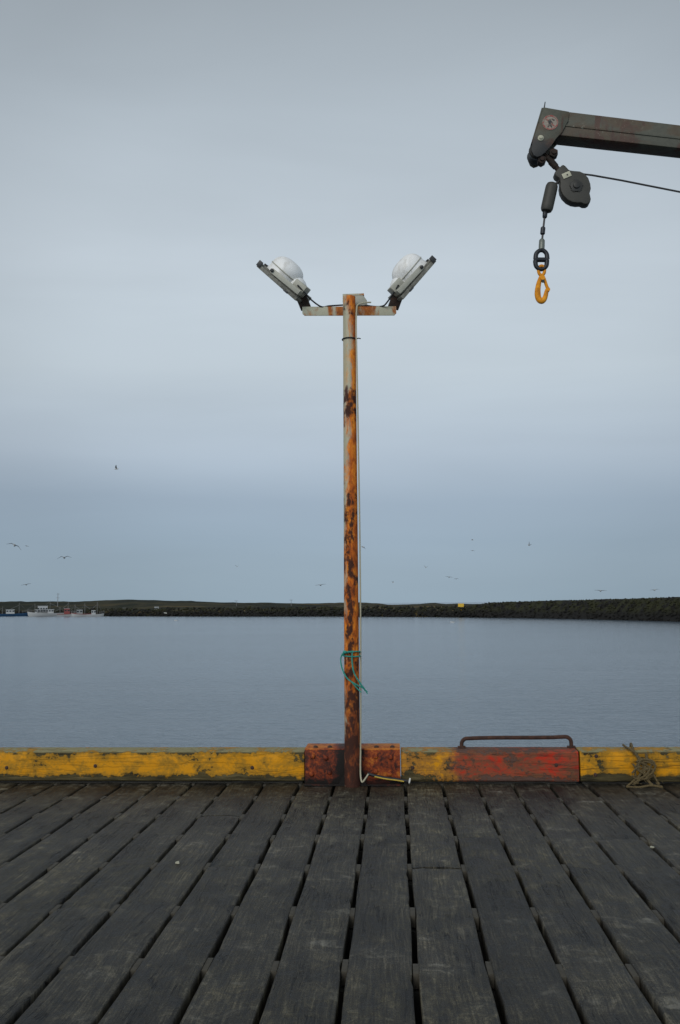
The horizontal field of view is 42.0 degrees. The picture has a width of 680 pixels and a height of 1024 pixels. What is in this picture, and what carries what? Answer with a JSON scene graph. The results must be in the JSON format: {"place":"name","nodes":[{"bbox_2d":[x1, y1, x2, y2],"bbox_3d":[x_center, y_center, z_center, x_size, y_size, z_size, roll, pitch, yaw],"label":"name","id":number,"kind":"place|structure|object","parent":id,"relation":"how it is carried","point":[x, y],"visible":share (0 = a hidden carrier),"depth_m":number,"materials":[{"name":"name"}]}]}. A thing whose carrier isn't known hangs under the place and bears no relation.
{"place":"outdoors","nodes":[
{"label":"outdoors","id":0,"kind":"place"},
{"bbox_2d":[0,599,474,616],"bbox_3d":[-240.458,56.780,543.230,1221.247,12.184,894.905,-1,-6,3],"label":"moorland","id":1,"kind":"structure","parent":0,"point":[125,604],"depth_m":399.02,"materials":[{"name":"plant"}]},
{"bbox_2d":[0,605,497,617],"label":"shore rocks","id":2,"kind":"object","parent":1,"relation":"on","point":[313,611],"visible":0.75,"depth_m":278.61,"materials":[{"name":"grey stone"}]},
{"bbox_2d":[0,781,679,1023],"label":"pier deck","id":3,"kind":"structure","parent":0,"point":[91,982],"depth_m":4.75,"materials":[{"name":"grey wood"}]},
{"bbox_2d":[0,747,305,782],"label":"kerb timber","id":4,"kind":"object","parent":3,"relation":"on","point":[154,764],"visible":0.97,"depth_m":8.00,"materials":[{"name":"yellow paint"}]},
{"bbox_2d":[256,253,436,787],"bbox_3d":[0.090,0.000,8.147,1.668,4.865,0.488,-1,-6,3],"label":"floodlight post","id":5,"kind":"object","parent":3,"relation":"on","point":[352,761],"visible":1,"depth_m":7.96,"materials":[{"name":"metal"}]},
{"bbox_2d":[340,651,367,693],"bbox_3d":[0.126,1.416,7.856,0.245,0.384,0.188,-1,-6,3],"label":"rope","id":6,"kind":"object","parent":5,"relation":"attached to","point":[352,656],"visible":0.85,"depth_m":7.79,"materials":[{"name":"teal fabric"}]},
{"bbox_2d":[259,792,504,1023],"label":"deck beams","id":7,"kind":"structure","parent":3,"relation":"attached to","point":[417,1008],"depth_m":4.54,"materials":[{"name":"black wood"}]},
{"bbox_2d":[0,783,679,988],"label":"deck spacers","id":8,"kind":"object","parent":7,"relation":"on","point":[488,967],"visible":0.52,"depth_m":5.30,"materials":[{"name":"black wood"}]},
{"bbox_2d":[367,772,410,782],"bbox_3d":[0.427,2.324,7.754,0.381,0.101,0.044,0,-6,-1],"label":"electric cable","id":9,"kind":"object","parent":3,"relation":"on","point":[389,778],"visible":0.99,"depth_m":7.75,"materials":[{"name":"yellow plastic"}]},
{"bbox_2d":[401,747,578,783],"bbox_3d":[1.324,2.266,7.936,1.551,0.288,0.292,-1,-6,3],"label":"kerb timber","id":10,"kind":"object","parent":3,"relation":"on","point":[511,765],"visible":0.98,"depth_m":7.81,"materials":[{"name":"red paint"}]},
{"bbox_2d":[458,735,575,747],"bbox_3d":[1.590,2.075,8.003,1.050,0.124,0.060,-1,-6,3],"label":"grab rail","id":11,"kind":"object","parent":10,"relation":"on","point":[464,739],"visible":0.99,"depth_m":7.99,"materials":[{"name":"brown metal"}]},
{"bbox_2d":[527,102,679,167],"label":"crane","id":12,"kind":"object","parent":3,"relation":"on","point":[554,128],"visible":0.92,"depth_m":5.79,"materials":[{"name":"grey paint"}]},
{"bbox_2d":[537,148,590,207],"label":"sheave block","id":13,"kind":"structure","parent":12,"relation":"hanging from","point":[574,189],"depth_m":5.77,"materials":[{"name":"grey metal"}]},
{"bbox_2d":[533,180,559,303],"bbox_3d":[1.350,-1.760,5.766,0.197,0.833,0.080,-1,-6,3],"label":"lifting hook","id":14,"kind":"object","parent":13,"relation":"hanging from","point":[549,197],"visible":1,"depth_m":5.75,"materials":[{"name":"metal"}]},
{"bbox_2d":[584,173,679,192],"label":"hoist wire","id":15,"kind":"object","parent":13,"relation":"attached to","point":[667,189],"visible":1,"depth_m":5.78,"materials":[{"name":"metal"}]},
{"bbox_2d":[575,747,679,783],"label":"kerb timber","id":16,"kind":"object","parent":3,"relation":"on","point":[603,765],"visible":0.94,"depth_m":7.74,"materials":[{"name":"yellow paint"}]},
{"bbox_2d":[622,743,662,787],"bbox_3d":[2.627,2.225,7.817,0.317,0.335,0.434,-1,-6,3],"label":"rope","id":17,"kind":"object","parent":16,"relation":"attached to","point":[646,776],"visible":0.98,"depth_m":7.65,"materials":[{"name":"beige fabric"}]},
{"bbox_2d":[0,602,679,775],"bbox_3d":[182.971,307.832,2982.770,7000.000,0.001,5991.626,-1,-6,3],"label":"water","id":18,"kind":"structure","parent":0,"point":[153,681],"depth_m":46.48,"materials":[{"name":"liquid"}]},
{"bbox_2d":[0,603,27,615],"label":"moored boat","id":19,"kind":"object","parent":18,"relation":"on","point":[10,612],"visible":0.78,"depth_m":364.90,"materials":[{"name":"blue paint"}]},
{"bbox_2d":[27,603,63,616],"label":"moored boat","id":20,"kind":"object","parent":18,"relation":"on","point":[42,611],"visible":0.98,"depth_m":349.49,"materials":[{"name":"white paint"}]},
{"bbox_2d":[56,604,76,616],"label":"moored boat","id":21,"kind":"object","parent":18,"relation":"on","point":[66,611],"visible":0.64,"depth_m":342.31,"materials":[{"name":"red paint"}]},
{"bbox_2d":[71,605,89,616],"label":"moored boat","id":22,"kind":"object","parent":18,"relation":"on","point":[78,613],"visible":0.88,"depth_m":334.05,"materials":[{"name":"white paint"}]},
{"bbox_2d":[86,610,103,616],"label":"moored boat","id":23,"kind":"object","parent":18,"relation":"on","point":[93,612],"visible":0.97,"depth_m":330.71,"materials":[{"name":"white paint"}]},
{"bbox_2d":[0,0,679,602],"label":"sky","id":24,"kind":"structure","parent":0,"point":[153,152],"materials":[{"name":"grey"}]},
{"bbox_2d":[464,597,679,621],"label":"breakwater","id":25,"kind":"object","parent":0,"point":[583,614],"visible":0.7,"depth_m":194.10,"materials":[{"name":"grey stone"}]},
{"bbox_2d":[454,597,679,621],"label":"breakwater rocks","id":26,"kind":"object","parent":25,"relation":"on","point":[655,602],"visible":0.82,"depth_m":188.48,"materials":[{"name":"grey stone"}]}
]}

